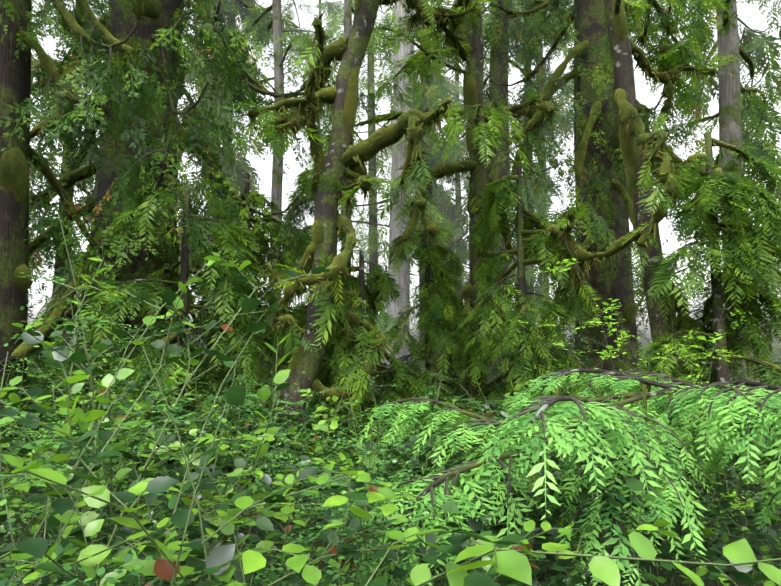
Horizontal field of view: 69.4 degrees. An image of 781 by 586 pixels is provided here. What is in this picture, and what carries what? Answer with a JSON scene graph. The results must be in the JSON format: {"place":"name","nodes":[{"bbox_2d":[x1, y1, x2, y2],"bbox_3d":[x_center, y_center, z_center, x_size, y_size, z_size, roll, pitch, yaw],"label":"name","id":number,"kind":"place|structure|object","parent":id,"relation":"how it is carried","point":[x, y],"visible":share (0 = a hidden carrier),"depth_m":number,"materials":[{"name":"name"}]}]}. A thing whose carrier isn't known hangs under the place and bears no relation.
{"place":"outdoors","nodes":[
{"label":"outdoors","id":0,"kind":"place"},
{"bbox_2d":[0,342,780,585],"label":"ground","id":1,"kind":"structure","parent":0,"point":[677,580],"depth_m":4.89,"materials":[{"name":"green plant"}]},
{"bbox_2d":[31,10,46,64],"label":"tree","id":2,"kind":"object","parent":1,"relation":"on","point":[39,42],"visible":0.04,"depth_m":15.21,"materials":[{"name":"green plant"}]},
{"bbox_2d":[29,0,56,235],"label":"tree","id":3,"kind":"object","parent":1,"relation":"on","point":[34,124],"visible":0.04,"depth_m":27.69,"materials":[{"name":"green plant"}]},
{"bbox_2d":[28,3,102,378],"bbox_3d":[-11.132,-4.167,19.406,4.468,15.478,5.589,-2,-6,26],"label":"tree","id":4,"kind":"object","parent":1,"relation":"on","point":[57,269],"visible":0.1,"depth_m":18.78,"materials":[{"name":"green plant"}]},
{"bbox_2d":[32,0,106,191],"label":"tree","id":5,"kind":"object","parent":1,"relation":"on","point":[40,181],"visible":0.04,"depth_m":21.41,"materials":[{"name":"green plant"}]},
{"bbox_2d":[0,0,256,478],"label":"tree","id":6,"kind":"object","parent":1,"relation":"on","point":[18,153],"visible":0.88,"depth_m":6.47,"materials":[{"name":"green plant"}]},
{"bbox_2d":[63,186,269,481],"bbox_3d":[-2.534,0.744,6.739,2.087,4.126,2.179,-3,-6,27],"label":"young hemlock tree","id":7,"kind":"object","parent":1,"relation":"on","point":[229,244],"visible":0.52,"depth_m":6.60,"materials":[{"name":"green plant"}]},
{"bbox_2d":[0,0,382,498],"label":"cedar tree","id":8,"kind":"object","parent":1,"relation":"on","point":[120,20],"visible":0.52,"depth_m":7.93,"materials":[{"name":"green plant"}]},
{"bbox_2d":[177,0,283,366],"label":"tree","id":9,"kind":"object","parent":1,"relation":"on","point":[237,6],"visible":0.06,"depth_m":22.44,"materials":[{"name":"green plant"}]},
{"bbox_2d":[176,0,311,348],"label":"tree","id":10,"kind":"object","parent":1,"relation":"on","point":[241,160],"visible":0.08,"depth_m":23.10,"materials":[{"name":"plant"}]},
{"bbox_2d":[189,173,304,446],"bbox_3d":[-2.530,0.525,9.265,2.267,5.129,2.606,3,-6,-28],"label":"young hemlock tree","id":11,"kind":"object","parent":1,"relation":"on","point":[265,336],"visible":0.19,"depth_m":9.48,"materials":[{"name":"green plant"}]},
{"bbox_2d":[214,0,340,366],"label":"grey tree","id":12,"kind":"object","parent":1,"relation":"on","point":[277,20],"visible":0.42,"depth_m":19.62,"materials":[{"name":"green plant"}]},
{"bbox_2d":[258,169,373,453],"bbox_3d":[-1.291,0.247,10.762,2.329,6.112,2.780,0,-5,-2],"label":"young hemlock tree","id":13,"kind":"object","parent":1,"relation":"on","point":[294,210],"visible":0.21,"depth_m":10.97,"materials":[{"name":"green plant"}]},
{"bbox_2d":[291,0,343,304],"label":"tree","id":14,"kind":"object","parent":1,"relation":"on","point":[329,6],"visible":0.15,"depth_m":43.94,"materials":[{"name":"green plant"}]},
{"bbox_2d":[218,0,484,483],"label":"leaning tree","id":15,"kind":"object","parent":1,"relation":"on","point":[332,188],"visible":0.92,"depth_m":7.07,"materials":[{"name":"green plant"}]},
{"bbox_2d":[266,250,437,481],"bbox_3d":[-0.236,1.384,7.819,2.455,4.001,2.525,4,-6,-36],"label":"young hemlock tree","id":16,"kind":"object","parent":1,"relation":"on","point":[398,376],"visible":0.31,"depth_m":7.94,"materials":[{"name":"green plant"}]},
{"bbox_2d":[261,0,458,377],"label":"tree","id":17,"kind":"object","parent":1,"relation":"on","point":[347,24],"visible":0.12,"depth_m":22.42,"materials":[{"name":"green plant"}]},
{"bbox_2d":[306,0,414,358],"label":"tree","id":18,"kind":"object","parent":1,"relation":"on","point":[372,83],"visible":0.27,"depth_m":33.37,"materials":[{"name":"green plant"}]},
{"bbox_2d":[0,251,780,585],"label":"salal shrub","id":19,"kind":"object","parent":1,"relation":"on","point":[504,559],"visible":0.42,"depth_m":1.93,"materials":[{"name":"green plant"}]},
{"bbox_2d":[0,204,780,585],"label":"huckleberry shrub","id":20,"kind":"object","parent":1,"relation":"on","point":[250,400],"visible":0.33,"depth_m":2.40,"materials":[{"name":"green plant"}]},
{"bbox_2d":[381,0,413,395],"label":"snag tree","id":21,"kind":"object","parent":1,"relation":"on","point":[398,160],"visible":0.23,"depth_m":14.42,"materials":[{"name":"grey plant"}]},
{"bbox_2d":[366,0,468,361],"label":"tree","id":22,"kind":"object","parent":1,"relation":"on","point":[426,103],"visible":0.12,"depth_m":24.66,"materials":[{"name":"green plant"}]},
{"bbox_2d":[300,0,568,441],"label":"mossy tree","id":23,"kind":"object","parent":1,"relation":"on","point":[473,112],"visible":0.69,"depth_m":9.51,"materials":[{"name":"green plant"}]},
{"bbox_2d":[372,215,499,451],"bbox_3d":[0.829,0.894,9.888,2.199,4.649,2.586,-2,-6,25],"label":"young hemlock tree","id":24,"kind":"object","parent":1,"relation":"on","point":[442,284],"visible":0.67,"depth_m":9.35,"materials":[{"name":"green plant"}]},
{"bbox_2d":[412,19,469,354],"bbox_3d":[2.900,-7.001,37.322,5.370,23.576,5.422,0,-5,-2],"label":"tree","id":25,"kind":"object","parent":1,"relation":"on","point":[449,86],"visible":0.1,"depth_m":36.58,"materials":[{"name":"green plant"}]},
{"bbox_2d":[435,0,488,338],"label":"tree","id":26,"kind":"object","parent":1,"relation":"on","point":[457,187],"visible":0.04,"depth_m":54.36,"materials":[{"name":"plant"}]},
{"bbox_2d":[379,0,573,372],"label":"tree","id":27,"kind":"object","parent":1,"relation":"on","point":[496,72],"visible":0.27,"depth_m":24.61,"materials":[{"name":"green plant"}]},
{"bbox_2d":[440,11,512,270],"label":"tree","id":28,"kind":"object","parent":1,"relation":"on","point":[461,120],"depth_m":37.29,"materials":[{"name":"green plant"}]},
{"bbox_2d":[509,124,545,261],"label":"tree","id":29,"kind":"object","parent":1,"relation":"on","point":[516,175],"visible":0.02,"depth_m":43.07,"materials":[{"name":"green plant"}]},
{"bbox_2d":[484,0,574,357],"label":"tree","id":30,"kind":"object","parent":1,"relation":"on","point":[555,140],"visible":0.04,"depth_m":26.88,"materials":[{"name":"green plant"}]},
{"bbox_2d":[443,165,618,468],"bbox_3d":[1.960,0.580,8.485,2.984,5.146,2.391,0,-5,-2],"label":"young hemlock tree","id":31,"kind":"object","parent":1,"relation":"on","point":[496,208],"visible":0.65,"depth_m":8.32,"materials":[{"name":"green plant"}]},
{"bbox_2d":[511,0,574,351],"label":"tree","id":32,"kind":"object","parent":1,"relation":"on","point":[545,166],"visible":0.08,"depth_m":45.22,"materials":[{"name":"plant"}]},
{"bbox_2d":[347,368,780,585],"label":"hemlock bough","id":33,"kind":"object","parent":1,"relation":"on","point":[531,420],"visible":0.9,"depth_m":2.26,"materials":[{"name":"green plant"}]},
{"bbox_2d":[394,0,780,441],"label":"cedar tree","id":34,"kind":"object","parent":1,"relation":"on","point":[598,169],"visible":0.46,"depth_m":10.61,"materials":[{"name":"green plant"}]},
{"bbox_2d":[547,0,661,301],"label":"tree","id":35,"kind":"object","parent":1,"relation":"on","point":[561,103],"visible":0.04,"depth_m":21.67,"materials":[{"name":"green plant"}]},
{"bbox_2d":[503,0,757,459],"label":"leaning tree","id":36,"kind":"object","parent":1,"relation":"on","point":[646,156],"visible":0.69,"depth_m":7.57,"materials":[{"name":"green plant"}]},
{"bbox_2d":[506,222,780,548],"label":"bright shrub","id":37,"kind":"object","parent":1,"relation":"on","point":[698,376],"visible":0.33,"depth_m":4.51,"materials":[{"name":"green plant"}]},
{"bbox_2d":[596,131,780,480],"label":"young hemlock tree","id":38,"kind":"object","parent":1,"relation":"on","point":[755,249],"visible":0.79,"depth_m":6.42,"materials":[{"name":"green plant"}]},
{"bbox_2d":[629,0,780,381],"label":"tree","id":39,"kind":"object","parent":1,"relation":"on","point":[749,47],"visible":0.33,"depth_m":17.26,"materials":[{"name":"green plant"}]},
{"bbox_2d":[666,0,780,382],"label":"tree","id":40,"kind":"object","parent":1,"relation":"on","point":[729,115],"visible":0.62,"depth_m":12.69,"materials":[{"name":"green plant"}]},
{"bbox_2d":[766,87,780,200],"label":"tree","id":41,"kind":"object","parent":1,"relation":"on","point":[776,100],"visible":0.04,"depth_m":32.43,"materials":[{"name":"green plant"}]},
{"bbox_2d":[28,0,780,342],"label":"sky","id":42,"kind":"structure","parent":0,"point":[746,14],"materials":[{"name":"white"}]}
]}

